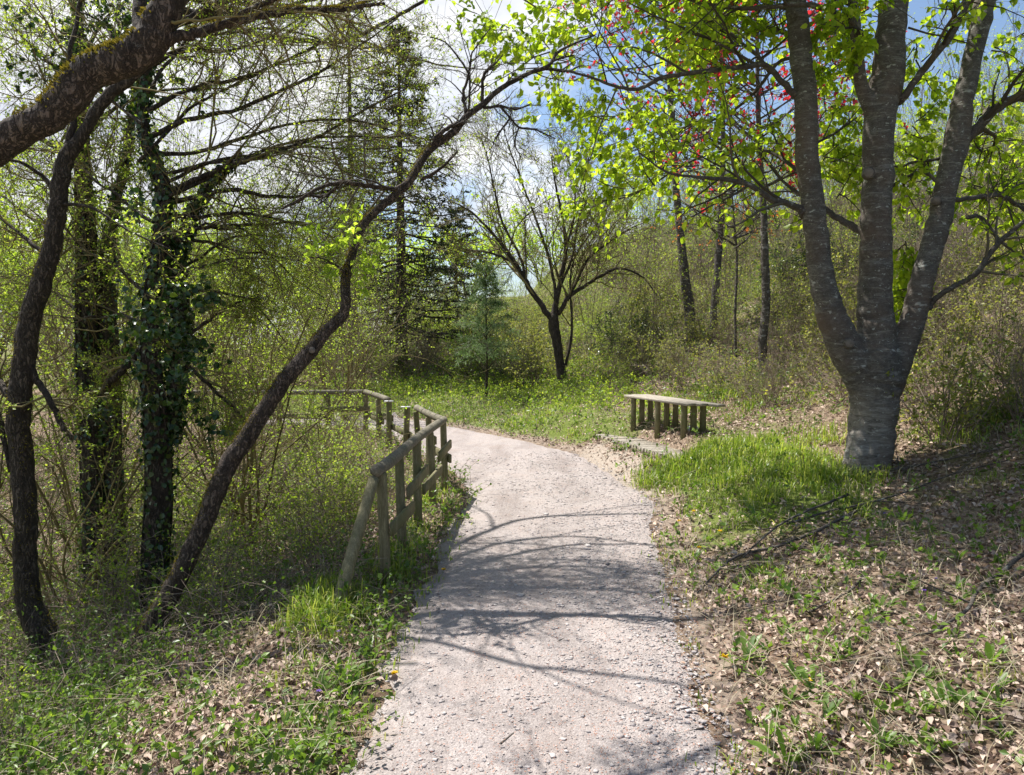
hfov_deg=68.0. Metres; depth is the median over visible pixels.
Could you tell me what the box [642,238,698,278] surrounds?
bush
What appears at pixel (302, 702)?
dandelion plant
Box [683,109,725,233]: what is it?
sapling
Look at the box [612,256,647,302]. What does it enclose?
bush
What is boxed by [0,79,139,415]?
sapling
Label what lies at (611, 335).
bush
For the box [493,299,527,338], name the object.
bush
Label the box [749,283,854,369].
bush
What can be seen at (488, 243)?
meadow tree
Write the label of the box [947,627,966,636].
dandelion plant
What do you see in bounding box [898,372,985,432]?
bush
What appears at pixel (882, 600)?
dandelion plant
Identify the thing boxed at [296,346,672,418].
meadow herbs
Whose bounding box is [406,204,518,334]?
conifer
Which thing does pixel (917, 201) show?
bush
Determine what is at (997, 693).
dandelion plant
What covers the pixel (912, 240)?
bush
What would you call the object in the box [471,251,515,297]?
sapling
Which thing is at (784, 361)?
bush
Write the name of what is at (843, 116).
sapling
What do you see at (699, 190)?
sapling
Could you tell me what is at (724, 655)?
dandelion
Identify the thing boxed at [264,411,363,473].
hawthorn bush
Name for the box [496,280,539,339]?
sapling
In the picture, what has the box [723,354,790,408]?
bush
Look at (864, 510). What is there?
dandelion plant
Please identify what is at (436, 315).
bush
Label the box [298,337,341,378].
bush
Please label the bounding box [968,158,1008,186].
bush
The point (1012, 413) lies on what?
bush
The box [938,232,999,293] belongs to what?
bush
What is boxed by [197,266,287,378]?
sapling
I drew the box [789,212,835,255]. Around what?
bush
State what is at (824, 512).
fallen branch
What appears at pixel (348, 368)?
hawthorn bush
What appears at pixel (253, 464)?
hawthorn bush
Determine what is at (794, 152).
sapling
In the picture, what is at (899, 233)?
sapling
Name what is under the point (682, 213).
sapling
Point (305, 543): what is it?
hawthorn bush
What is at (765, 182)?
sapling
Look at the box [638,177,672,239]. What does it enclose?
sapling
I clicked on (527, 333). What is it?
bush
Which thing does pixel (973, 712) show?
dandelion plant
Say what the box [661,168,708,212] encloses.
sapling
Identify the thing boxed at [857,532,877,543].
dandelion plant
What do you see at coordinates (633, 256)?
sapling
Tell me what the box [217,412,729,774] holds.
path
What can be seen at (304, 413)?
hawthorn bush
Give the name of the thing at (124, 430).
hawthorn bush
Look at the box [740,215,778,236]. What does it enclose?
bush
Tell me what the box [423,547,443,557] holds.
dandelion plant
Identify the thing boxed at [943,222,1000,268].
bush
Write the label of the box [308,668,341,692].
dandelion plant
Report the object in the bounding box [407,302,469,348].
bush
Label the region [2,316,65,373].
sapling
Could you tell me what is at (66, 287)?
sapling
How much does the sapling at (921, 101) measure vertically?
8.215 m
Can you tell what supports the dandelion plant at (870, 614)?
on the ground at (702, 624)
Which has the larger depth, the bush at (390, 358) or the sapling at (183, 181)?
the bush at (390, 358)
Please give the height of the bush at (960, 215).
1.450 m
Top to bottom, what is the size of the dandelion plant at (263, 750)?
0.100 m
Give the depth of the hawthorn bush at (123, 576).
6.45 m
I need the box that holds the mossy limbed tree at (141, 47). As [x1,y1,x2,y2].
[0,0,535,167]
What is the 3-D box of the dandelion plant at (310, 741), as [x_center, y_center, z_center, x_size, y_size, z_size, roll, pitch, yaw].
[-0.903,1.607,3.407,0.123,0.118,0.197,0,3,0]
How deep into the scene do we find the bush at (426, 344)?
27.96 m
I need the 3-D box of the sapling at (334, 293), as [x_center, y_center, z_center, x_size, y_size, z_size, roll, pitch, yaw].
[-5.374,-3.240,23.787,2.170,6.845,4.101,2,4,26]
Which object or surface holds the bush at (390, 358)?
on the ground at (702, 624)
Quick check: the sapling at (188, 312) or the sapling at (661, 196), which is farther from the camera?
the sapling at (661, 196)
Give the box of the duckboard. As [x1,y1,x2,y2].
[596,434,681,459]
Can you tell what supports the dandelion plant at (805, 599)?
on the ground at (702, 624)
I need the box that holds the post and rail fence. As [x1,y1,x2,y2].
[166,389,421,459]
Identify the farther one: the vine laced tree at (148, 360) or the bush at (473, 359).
the bush at (473, 359)
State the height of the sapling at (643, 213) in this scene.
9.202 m
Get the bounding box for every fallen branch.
[499,732,513,743]
[697,509,856,593]
[742,493,848,565]
[760,565,869,611]
[786,437,1008,524]
[828,438,999,475]
[869,552,1023,646]
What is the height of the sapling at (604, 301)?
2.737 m
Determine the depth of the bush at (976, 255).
12.88 m
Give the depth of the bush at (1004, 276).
11.43 m
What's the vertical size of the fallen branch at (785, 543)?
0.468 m
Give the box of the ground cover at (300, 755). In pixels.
[0,394,524,774]
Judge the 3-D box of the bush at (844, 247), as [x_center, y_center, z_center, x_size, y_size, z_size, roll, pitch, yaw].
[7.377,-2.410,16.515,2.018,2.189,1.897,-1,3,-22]
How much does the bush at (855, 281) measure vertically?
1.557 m
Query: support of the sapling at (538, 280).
on the ground at (702, 624)
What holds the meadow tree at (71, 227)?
on the ground at (702, 624)
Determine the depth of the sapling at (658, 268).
20.31 m
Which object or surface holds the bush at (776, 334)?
on the ground at (702, 624)
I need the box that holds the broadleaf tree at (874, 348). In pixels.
[424,0,1023,477]
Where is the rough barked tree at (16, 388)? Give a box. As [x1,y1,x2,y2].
[0,0,294,668]
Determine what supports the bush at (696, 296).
on the ground at (702, 624)
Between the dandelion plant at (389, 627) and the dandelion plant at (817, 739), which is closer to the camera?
the dandelion plant at (817, 739)
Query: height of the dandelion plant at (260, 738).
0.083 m
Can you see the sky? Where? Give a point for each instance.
(916, 9)
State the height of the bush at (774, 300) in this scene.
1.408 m
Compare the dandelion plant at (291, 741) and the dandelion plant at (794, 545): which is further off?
the dandelion plant at (794, 545)
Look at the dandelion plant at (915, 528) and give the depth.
6.45 m
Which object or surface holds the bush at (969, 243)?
on the ground at (702, 624)
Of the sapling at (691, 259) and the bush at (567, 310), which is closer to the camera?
the sapling at (691, 259)
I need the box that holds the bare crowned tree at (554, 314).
[409,43,687,382]
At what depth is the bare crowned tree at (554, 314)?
20.75 m
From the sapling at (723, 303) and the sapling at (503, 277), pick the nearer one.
the sapling at (723, 303)
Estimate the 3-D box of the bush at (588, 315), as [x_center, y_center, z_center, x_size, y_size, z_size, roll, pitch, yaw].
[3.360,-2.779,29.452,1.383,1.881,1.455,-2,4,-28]
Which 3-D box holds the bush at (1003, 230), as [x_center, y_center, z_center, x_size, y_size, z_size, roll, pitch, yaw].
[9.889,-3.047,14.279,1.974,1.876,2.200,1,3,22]
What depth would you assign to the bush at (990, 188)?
21.05 m
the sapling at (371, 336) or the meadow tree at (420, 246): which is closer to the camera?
the sapling at (371, 336)
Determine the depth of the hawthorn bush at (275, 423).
10.81 m
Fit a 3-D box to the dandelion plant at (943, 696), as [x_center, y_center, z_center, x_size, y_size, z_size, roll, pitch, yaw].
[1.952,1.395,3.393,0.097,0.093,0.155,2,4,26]
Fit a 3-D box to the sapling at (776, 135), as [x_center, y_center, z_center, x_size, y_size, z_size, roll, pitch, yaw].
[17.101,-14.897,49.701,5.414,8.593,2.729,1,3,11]
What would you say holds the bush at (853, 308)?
on the ground at (702, 624)
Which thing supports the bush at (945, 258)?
on the ground at (702, 624)
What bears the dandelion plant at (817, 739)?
on the ground at (702, 624)
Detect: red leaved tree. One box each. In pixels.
[549,0,811,343]
[617,0,907,376]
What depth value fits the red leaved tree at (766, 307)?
15.11 m
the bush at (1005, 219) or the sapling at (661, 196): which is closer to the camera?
the bush at (1005, 219)
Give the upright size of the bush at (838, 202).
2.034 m
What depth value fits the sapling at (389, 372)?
24.37 m
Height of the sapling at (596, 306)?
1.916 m
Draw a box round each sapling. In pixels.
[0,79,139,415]
[1,213,100,391]
[2,187,146,383]
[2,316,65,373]
[6,138,152,392]
[22,108,195,398]
[31,258,68,380]
[54,184,125,336]
[119,73,238,397]
[120,138,272,384]
[124,104,329,412]
[124,236,241,380]
[137,268,237,402]
[148,155,291,370]
[193,234,251,380]
[197,201,308,380]
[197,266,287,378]
[207,188,352,383]
[233,182,386,413]
[248,281,314,342]
[261,194,424,418]
[266,239,317,341]
[292,175,396,386]
[312,277,436,393]
[363,274,435,385]
[384,242,442,317]
[406,272,463,325]
[415,295,450,325]
[439,275,503,334]
[451,297,506,339]
[457,331,498,376]
[466,253,511,311]
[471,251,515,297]
[471,297,519,362]
[480,243,515,309]
[485,234,543,320]
[493,235,541,335]
[496,258,534,306]
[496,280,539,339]
[510,283,551,342]
[515,145,716,356]
[529,257,557,294]
[529,276,569,324]
[533,302,588,359]
[534,239,577,306]
[534,254,548,299]
[536,264,546,297]
[537,270,584,306]
[541,265,574,293]
[554,234,605,320]
[559,68,695,319]
[561,279,629,340]
[572,246,634,317]
[573,317,603,350]
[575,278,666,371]
[583,292,615,325]
[592,239,626,298]
[592,305,655,392]
[602,197,648,245]
[602,232,711,344]
[605,178,641,261]
[606,250,646,339]
[609,174,663,234]
[612,345,638,375]
[613,181,670,295]
[622,176,685,356]
[627,161,699,224]
[628,189,665,226]
[631,169,718,264]
[634,147,673,260]
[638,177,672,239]
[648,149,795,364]
[656,58,785,206]
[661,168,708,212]
[661,181,772,325]
[662,104,712,216]
[664,252,757,359]
[668,134,772,223]
[670,175,760,287]
[670,179,760,283]
[672,152,731,214]
[681,138,748,238]
[682,198,743,275]
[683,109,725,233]
[687,167,766,266]
[689,86,781,231]
[699,159,776,227]
[727,73,834,282]
[730,157,794,210]
[732,157,784,212]
[734,127,823,235]
[740,244,851,349]
[744,122,838,248]
[748,129,794,211]
[758,146,846,254]
[761,97,838,196]
[763,100,788,207]
[765,102,794,198]
[770,234,805,293]
[772,105,904,227]
[776,24,932,220]
[792,131,898,204]
[799,98,921,290]
[819,45,873,208]
[819,83,859,191]
[824,162,861,222]
[827,55,925,203]
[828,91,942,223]
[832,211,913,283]
[835,122,930,215]
[835,201,908,257]
[850,77,956,191]
[866,7,952,184]
[866,31,951,183]
[894,106,937,249]
[895,124,938,202]
[896,47,948,192]
[897,118,972,185]
[901,75,949,186]
[902,50,1013,188]
[919,0,1023,181]
[924,0,1023,179]
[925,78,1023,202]
[926,179,996,232]
[929,142,1021,203]
[930,114,1008,187]
[936,27,1022,180]
[940,75,1019,165]
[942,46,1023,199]
[953,5,1023,169]
[955,26,1020,162]
[962,20,1023,150]
[981,129,1023,219]
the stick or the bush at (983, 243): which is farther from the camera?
the bush at (983, 243)
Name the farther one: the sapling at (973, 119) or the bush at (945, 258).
the sapling at (973, 119)
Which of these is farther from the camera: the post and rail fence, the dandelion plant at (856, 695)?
the post and rail fence
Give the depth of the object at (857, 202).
20.46 m
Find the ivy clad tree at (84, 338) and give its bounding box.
[0,0,242,602]
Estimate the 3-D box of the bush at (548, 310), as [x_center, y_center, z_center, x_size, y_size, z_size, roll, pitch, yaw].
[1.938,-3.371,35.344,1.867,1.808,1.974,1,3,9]
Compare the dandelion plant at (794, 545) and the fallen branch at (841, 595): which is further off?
the dandelion plant at (794, 545)
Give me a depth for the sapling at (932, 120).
42.88 m
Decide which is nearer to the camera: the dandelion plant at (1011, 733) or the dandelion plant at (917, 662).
the dandelion plant at (1011, 733)
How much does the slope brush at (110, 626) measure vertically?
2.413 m
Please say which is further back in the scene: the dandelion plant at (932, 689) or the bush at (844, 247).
the bush at (844, 247)
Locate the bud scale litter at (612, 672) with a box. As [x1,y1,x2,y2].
[347,432,927,774]
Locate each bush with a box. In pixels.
[0,62,289,457]
[0,87,238,424]
[0,90,233,586]
[0,131,339,575]
[0,159,217,390]
[0,282,278,616]
[0,512,222,645]
[0,531,66,622]
[0,575,103,673]
[0,647,70,761]
[5,666,48,699]
[24,113,488,516]
[44,187,423,554]
[63,463,270,567]
[115,455,269,564]
[118,123,329,383]
[118,202,284,412]
[122,274,321,473]
[124,444,252,521]
[145,533,268,631]
[160,487,287,598]
[186,207,339,420]
[209,230,414,381]
[216,187,443,420]
[224,445,343,530]
[228,323,313,385]
[233,446,377,561]
[243,340,293,377]
[254,486,389,584]
[258,332,409,483]
[259,401,334,456]
[263,423,412,529]
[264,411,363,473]
[267,437,390,501]
[282,213,432,389]
[287,460,395,540]
[294,412,394,472]
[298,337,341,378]
[302,320,348,364]
[324,396,375,431]
[349,441,412,500]
[366,340,413,375]
[387,292,433,336]
[389,328,445,376]
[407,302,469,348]
[407,314,445,344]
[408,330,456,362]
[409,301,455,331]
[419,288,467,327]
[439,320,506,383]
[445,338,504,376]
[447,315,493,345]
[447,324,492,358]
[462,330,511,366]
[463,297,524,338]
[468,309,554,380]
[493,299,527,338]
[493,308,573,353]
[498,288,543,324]
[498,323,566,388]
[501,346,544,381]
[505,306,559,345]
[508,285,561,321]
[534,298,566,325]
[539,280,582,317]
[543,307,573,332]
[544,327,596,361]
[551,315,595,351]
[563,297,592,325]
[580,297,617,327]
[582,309,632,360]
[584,300,648,362]
[586,248,627,284]
[605,301,681,366]
[606,311,680,378]
[607,236,651,284]
[609,304,672,330]
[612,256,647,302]
[615,298,682,358]
[616,260,662,301]
[622,262,676,316]
[622,262,711,339]
[629,235,670,259]
[632,311,706,394]
[639,242,670,269]
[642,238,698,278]
[643,249,693,299]
[651,325,720,378]
[664,218,726,276]
[665,245,714,285]
[666,218,697,236]
[671,296,722,334]
[673,256,711,311]
[674,300,733,346]
[676,253,756,309]
[684,324,752,390]
[686,236,713,262]
[694,193,760,257]
[704,315,750,353]
[708,338,792,401]
[713,199,768,230]
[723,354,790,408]
[730,227,776,272]
[735,323,800,363]
[739,211,803,275]
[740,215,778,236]
[742,292,814,351]
[743,322,774,352]
[747,342,812,378]
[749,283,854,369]
[751,216,792,250]
[752,201,789,228]
[752,271,804,324]
[756,224,834,284]
[770,284,814,333]
[773,245,851,318]
[778,322,855,410]
[779,328,837,388]
[780,254,854,343]
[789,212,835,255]
[794,265,856,369]
[795,289,856,389]
[797,182,846,208]
[805,253,908,306]
[805,291,855,343]
[823,184,848,213]
[825,183,849,223]
[826,357,916,412]
[828,193,859,267]
[828,196,921,238]
[828,216,856,255]
[830,219,895,277]
[831,227,858,303]
[842,233,958,276]
[846,297,901,319]
[851,304,979,360]
[885,277,1023,450]
[892,175,971,232]
[892,208,908,245]
[892,225,972,278]
[893,220,1021,280]
[893,267,1005,341]
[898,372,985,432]
[900,195,997,249]
[900,235,954,261]
[901,197,969,245]
[908,250,974,303]
[915,178,977,223]
[918,320,969,375]
[921,310,1013,395]
[923,265,1007,349]
[924,234,1023,365]
[929,311,1023,389]
[930,252,974,316]
[935,255,958,290]
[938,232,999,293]
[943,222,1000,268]
[944,209,1023,308]
[950,209,1022,282]
[952,350,1023,424]
[955,228,985,254]
[957,230,1023,305]
[958,174,984,205]
[962,248,1023,318]
[963,158,1023,215]
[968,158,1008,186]
[969,223,1015,263]
[972,266,1023,340]
[977,208,1023,249]
[978,189,1023,283]
[992,347,1023,397]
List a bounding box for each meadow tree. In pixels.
[0,172,50,362]
[0,176,145,358]
[0,188,119,356]
[37,191,211,333]
[100,195,236,261]
[119,194,306,363]
[130,174,305,358]
[252,198,371,333]
[261,239,387,333]
[298,222,427,329]
[335,204,461,313]
[405,193,529,297]
[491,197,588,287]
[556,166,646,239]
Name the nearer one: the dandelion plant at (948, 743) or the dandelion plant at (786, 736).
the dandelion plant at (948, 743)
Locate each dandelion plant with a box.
[240,725,272,744]
[248,740,274,762]
[255,725,285,738]
[277,709,292,727]
[279,735,313,767]
[285,699,313,721]
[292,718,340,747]
[298,704,319,725]
[299,658,318,672]
[301,732,318,753]
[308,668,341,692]
[330,654,373,678]
[332,708,349,720]
[338,676,357,684]
[342,670,379,691]
[353,634,391,650]
[375,615,410,632]
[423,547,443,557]
[704,560,735,570]
[720,651,745,663]
[727,630,764,660]
[739,506,765,522]
[742,660,766,676]
[746,566,759,575]
[747,727,806,764]
[759,719,782,738]
[763,565,784,576]
[773,579,786,590]
[774,616,802,626]
[776,731,812,749]
[777,580,794,595]
[777,624,798,636]
[780,659,808,679]
[780,683,813,702]
[786,541,801,549]
[786,714,803,730]
[791,670,834,694]
[796,598,814,609]
[796,729,846,754]
[801,540,820,553]
[803,553,829,564]
[803,691,842,718]
[818,626,833,637]
[818,636,852,650]
[820,652,843,661]
[826,644,858,658]
[832,679,873,699]
[834,557,857,565]
[839,640,851,653]
[855,731,901,749]
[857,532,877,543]
[858,506,872,517]
[860,716,901,746]
[863,604,891,617]
[865,675,911,693]
[872,593,900,610]
[872,730,904,746]
[876,698,910,711]
[893,663,917,682]
[895,506,910,520]
[900,573,918,589]
[902,653,947,680]
[903,691,934,714]
[910,518,936,531]
[910,734,941,757]
[919,727,962,750]
[920,698,938,713]
[925,544,937,555]
[925,680,966,706]
[931,591,971,605]
[936,688,959,705]
[938,679,993,710]
[939,642,967,659]
[943,575,968,588]
[947,548,967,559]
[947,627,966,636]
[955,688,992,711]
[961,703,1004,722]
[963,672,1015,692]
[974,641,1010,665]
[976,685,1015,707]
[981,720,1014,738]
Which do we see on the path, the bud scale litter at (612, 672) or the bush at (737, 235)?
the bud scale litter at (612, 672)
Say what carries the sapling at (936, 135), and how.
on the ground at (702, 624)
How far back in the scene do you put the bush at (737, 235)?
27.44 m
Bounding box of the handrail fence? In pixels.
[331,405,451,610]
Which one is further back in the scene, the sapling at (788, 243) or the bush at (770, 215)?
the bush at (770, 215)
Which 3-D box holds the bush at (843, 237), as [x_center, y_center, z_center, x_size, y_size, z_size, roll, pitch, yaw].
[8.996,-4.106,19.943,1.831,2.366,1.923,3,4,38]
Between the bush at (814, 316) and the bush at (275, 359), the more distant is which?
the bush at (275, 359)
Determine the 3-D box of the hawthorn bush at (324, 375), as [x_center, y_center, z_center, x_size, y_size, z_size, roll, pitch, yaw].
[-6.349,-2.998,25.582,6.342,5.882,4.891,-3,4,-43]
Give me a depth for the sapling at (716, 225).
27.59 m
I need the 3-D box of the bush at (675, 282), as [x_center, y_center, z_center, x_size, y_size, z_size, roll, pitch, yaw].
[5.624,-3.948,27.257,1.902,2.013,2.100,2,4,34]
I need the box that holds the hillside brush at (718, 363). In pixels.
[302,165,1023,411]
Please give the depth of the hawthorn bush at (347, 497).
7.96 m
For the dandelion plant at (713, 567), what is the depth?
6.10 m
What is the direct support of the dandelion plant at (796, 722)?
on the ground at (702, 624)
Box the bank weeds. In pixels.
[304,181,1023,773]
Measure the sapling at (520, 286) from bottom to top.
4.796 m
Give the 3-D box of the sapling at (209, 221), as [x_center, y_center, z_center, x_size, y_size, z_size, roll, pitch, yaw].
[-9.632,-3.479,22.454,5.438,7.912,2.549,0,3,7]
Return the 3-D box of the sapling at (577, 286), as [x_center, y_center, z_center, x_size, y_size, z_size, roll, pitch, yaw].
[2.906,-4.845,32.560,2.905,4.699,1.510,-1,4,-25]
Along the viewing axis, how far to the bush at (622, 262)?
34.57 m
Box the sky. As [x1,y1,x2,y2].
[0,0,1023,343]
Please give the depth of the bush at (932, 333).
11.76 m
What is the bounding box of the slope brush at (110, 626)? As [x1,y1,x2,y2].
[0,406,448,774]
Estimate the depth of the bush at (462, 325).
29.36 m
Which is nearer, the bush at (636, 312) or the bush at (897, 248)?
the bush at (897, 248)
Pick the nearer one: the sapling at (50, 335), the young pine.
the young pine
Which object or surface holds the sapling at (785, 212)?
on the ground at (702, 624)
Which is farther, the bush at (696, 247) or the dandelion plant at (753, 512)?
the bush at (696, 247)
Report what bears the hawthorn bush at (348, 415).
on the ground at (702, 624)
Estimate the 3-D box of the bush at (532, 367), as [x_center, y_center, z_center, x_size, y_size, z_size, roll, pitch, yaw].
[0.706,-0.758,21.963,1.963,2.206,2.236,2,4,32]
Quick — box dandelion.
[721,653,728,669]
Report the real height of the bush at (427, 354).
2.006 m
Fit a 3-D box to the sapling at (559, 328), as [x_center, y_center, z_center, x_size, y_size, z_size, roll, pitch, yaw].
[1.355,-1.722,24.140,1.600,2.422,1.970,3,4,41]
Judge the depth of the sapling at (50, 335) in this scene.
27.00 m
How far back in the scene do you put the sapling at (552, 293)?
34.93 m
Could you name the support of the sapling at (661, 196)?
on the ground at (702, 624)
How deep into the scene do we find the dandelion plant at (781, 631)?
4.57 m
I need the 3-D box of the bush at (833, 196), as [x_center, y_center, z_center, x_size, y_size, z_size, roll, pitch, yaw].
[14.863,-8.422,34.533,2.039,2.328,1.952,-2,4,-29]
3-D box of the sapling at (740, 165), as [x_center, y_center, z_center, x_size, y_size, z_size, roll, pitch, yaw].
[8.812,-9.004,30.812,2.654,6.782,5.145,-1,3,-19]
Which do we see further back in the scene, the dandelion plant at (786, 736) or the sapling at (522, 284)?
the sapling at (522, 284)
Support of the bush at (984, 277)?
on the ground at (702, 624)
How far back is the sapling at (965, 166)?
28.43 m
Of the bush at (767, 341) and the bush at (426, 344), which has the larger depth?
the bush at (426, 344)
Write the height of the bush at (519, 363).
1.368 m
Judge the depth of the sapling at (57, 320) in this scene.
31.15 m
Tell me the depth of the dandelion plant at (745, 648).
4.40 m
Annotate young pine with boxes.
[447,262,524,398]
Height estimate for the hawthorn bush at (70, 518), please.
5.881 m
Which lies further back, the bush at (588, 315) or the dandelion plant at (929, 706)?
the bush at (588, 315)
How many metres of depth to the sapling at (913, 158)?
27.63 m
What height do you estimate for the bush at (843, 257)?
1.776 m
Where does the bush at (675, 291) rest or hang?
on the ground at (702, 624)
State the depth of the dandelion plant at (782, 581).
5.33 m
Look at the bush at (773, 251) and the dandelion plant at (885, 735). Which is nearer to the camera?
the dandelion plant at (885, 735)
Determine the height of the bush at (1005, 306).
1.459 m
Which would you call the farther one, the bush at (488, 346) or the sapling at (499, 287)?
the sapling at (499, 287)
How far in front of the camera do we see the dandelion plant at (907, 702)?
3.43 m
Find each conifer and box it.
[264,0,444,358]
[286,19,512,369]
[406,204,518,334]
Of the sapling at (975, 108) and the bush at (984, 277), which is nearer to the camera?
the bush at (984, 277)
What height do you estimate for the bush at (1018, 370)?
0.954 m
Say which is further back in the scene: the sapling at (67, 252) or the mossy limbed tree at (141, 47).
the sapling at (67, 252)
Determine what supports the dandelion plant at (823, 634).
on the ground at (702, 624)
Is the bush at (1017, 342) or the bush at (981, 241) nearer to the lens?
the bush at (1017, 342)
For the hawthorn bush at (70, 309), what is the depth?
21.27 m
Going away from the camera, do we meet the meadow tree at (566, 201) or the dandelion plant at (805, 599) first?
the dandelion plant at (805, 599)
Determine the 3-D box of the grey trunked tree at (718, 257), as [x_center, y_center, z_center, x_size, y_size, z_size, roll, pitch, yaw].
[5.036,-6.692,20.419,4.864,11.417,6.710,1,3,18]
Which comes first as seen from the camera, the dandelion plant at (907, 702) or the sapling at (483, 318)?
the dandelion plant at (907, 702)
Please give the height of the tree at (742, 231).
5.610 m
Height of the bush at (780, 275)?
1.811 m
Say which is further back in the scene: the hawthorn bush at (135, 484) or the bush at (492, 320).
the bush at (492, 320)
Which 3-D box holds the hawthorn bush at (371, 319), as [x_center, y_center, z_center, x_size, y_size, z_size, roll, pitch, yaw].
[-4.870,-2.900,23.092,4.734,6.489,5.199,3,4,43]
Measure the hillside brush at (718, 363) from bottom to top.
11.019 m
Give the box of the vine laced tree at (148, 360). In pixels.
[0,0,501,611]
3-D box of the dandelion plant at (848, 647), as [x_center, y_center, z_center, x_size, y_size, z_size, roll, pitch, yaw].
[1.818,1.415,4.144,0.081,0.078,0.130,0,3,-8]
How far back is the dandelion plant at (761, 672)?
4.10 m
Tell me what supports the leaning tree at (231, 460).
on the ground at (702, 624)
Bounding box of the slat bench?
[624,394,725,439]
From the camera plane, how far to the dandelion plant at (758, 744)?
3.31 m
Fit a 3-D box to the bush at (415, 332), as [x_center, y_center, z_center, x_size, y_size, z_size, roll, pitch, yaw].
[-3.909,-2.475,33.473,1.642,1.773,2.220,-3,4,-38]
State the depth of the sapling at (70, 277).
17.63 m
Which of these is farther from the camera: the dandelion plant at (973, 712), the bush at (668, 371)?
the bush at (668, 371)
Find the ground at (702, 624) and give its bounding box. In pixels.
[0,220,1023,774]
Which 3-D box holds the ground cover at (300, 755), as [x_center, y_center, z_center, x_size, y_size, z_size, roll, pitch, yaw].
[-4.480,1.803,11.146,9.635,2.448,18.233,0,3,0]
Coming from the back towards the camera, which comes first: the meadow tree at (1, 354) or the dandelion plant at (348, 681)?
the meadow tree at (1, 354)
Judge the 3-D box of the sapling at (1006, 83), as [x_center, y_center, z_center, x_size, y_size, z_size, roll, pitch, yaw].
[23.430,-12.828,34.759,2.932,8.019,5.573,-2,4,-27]
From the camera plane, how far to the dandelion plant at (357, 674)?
4.08 m
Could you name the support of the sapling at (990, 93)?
on the ground at (702, 624)
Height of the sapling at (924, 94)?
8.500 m
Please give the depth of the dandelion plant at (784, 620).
4.70 m
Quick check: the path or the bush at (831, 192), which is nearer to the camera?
the path
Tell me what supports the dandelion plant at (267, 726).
on the ground at (702, 624)
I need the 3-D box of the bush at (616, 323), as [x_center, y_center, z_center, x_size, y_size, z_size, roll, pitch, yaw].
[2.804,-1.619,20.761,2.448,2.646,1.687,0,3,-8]
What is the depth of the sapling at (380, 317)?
22.71 m
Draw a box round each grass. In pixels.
[2,259,1023,774]
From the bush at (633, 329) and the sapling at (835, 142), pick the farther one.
the sapling at (835, 142)
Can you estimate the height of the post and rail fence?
1.076 m
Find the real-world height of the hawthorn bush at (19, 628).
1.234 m
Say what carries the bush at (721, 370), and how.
on the ground at (702, 624)
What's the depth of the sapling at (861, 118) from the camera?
23.72 m
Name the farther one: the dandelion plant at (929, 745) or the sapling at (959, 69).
the sapling at (959, 69)
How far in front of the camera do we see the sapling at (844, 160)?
27.32 m
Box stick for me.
[672,727,708,735]
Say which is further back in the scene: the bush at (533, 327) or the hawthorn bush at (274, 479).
the bush at (533, 327)
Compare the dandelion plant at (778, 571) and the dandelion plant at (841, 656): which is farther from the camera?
the dandelion plant at (778, 571)
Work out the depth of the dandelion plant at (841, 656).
4.05 m
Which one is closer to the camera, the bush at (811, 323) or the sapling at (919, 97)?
the bush at (811, 323)
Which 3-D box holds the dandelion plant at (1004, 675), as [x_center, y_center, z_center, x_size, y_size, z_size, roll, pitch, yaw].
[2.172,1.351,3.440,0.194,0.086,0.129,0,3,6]
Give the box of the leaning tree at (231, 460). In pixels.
[129,2,601,656]
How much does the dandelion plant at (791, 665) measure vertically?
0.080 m
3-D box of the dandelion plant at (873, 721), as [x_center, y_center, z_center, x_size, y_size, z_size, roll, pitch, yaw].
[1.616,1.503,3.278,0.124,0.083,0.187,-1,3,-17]
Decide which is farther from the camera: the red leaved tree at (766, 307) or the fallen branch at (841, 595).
the red leaved tree at (766, 307)
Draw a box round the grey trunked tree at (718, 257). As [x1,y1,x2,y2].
[597,0,790,341]
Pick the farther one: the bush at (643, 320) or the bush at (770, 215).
the bush at (770, 215)
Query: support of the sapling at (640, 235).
on the ground at (702, 624)
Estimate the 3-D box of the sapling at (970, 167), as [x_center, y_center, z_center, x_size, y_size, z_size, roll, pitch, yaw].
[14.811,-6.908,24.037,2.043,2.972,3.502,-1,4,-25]
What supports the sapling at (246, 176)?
on the ground at (702, 624)
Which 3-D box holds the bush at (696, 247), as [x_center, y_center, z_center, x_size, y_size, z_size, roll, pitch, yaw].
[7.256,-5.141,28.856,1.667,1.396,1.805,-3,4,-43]
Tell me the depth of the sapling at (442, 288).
35.64 m
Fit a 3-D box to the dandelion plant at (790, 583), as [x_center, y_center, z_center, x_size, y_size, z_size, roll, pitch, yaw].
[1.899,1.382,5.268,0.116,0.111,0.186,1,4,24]
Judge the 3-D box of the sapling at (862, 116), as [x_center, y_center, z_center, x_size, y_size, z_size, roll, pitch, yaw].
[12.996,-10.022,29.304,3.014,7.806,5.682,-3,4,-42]
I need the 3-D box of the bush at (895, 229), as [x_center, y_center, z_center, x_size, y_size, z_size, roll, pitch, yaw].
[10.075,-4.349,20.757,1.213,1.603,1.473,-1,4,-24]
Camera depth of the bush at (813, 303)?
14.98 m
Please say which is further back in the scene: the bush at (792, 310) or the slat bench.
the bush at (792, 310)
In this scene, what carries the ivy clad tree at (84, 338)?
on the ground at (702, 624)
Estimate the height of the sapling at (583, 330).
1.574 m

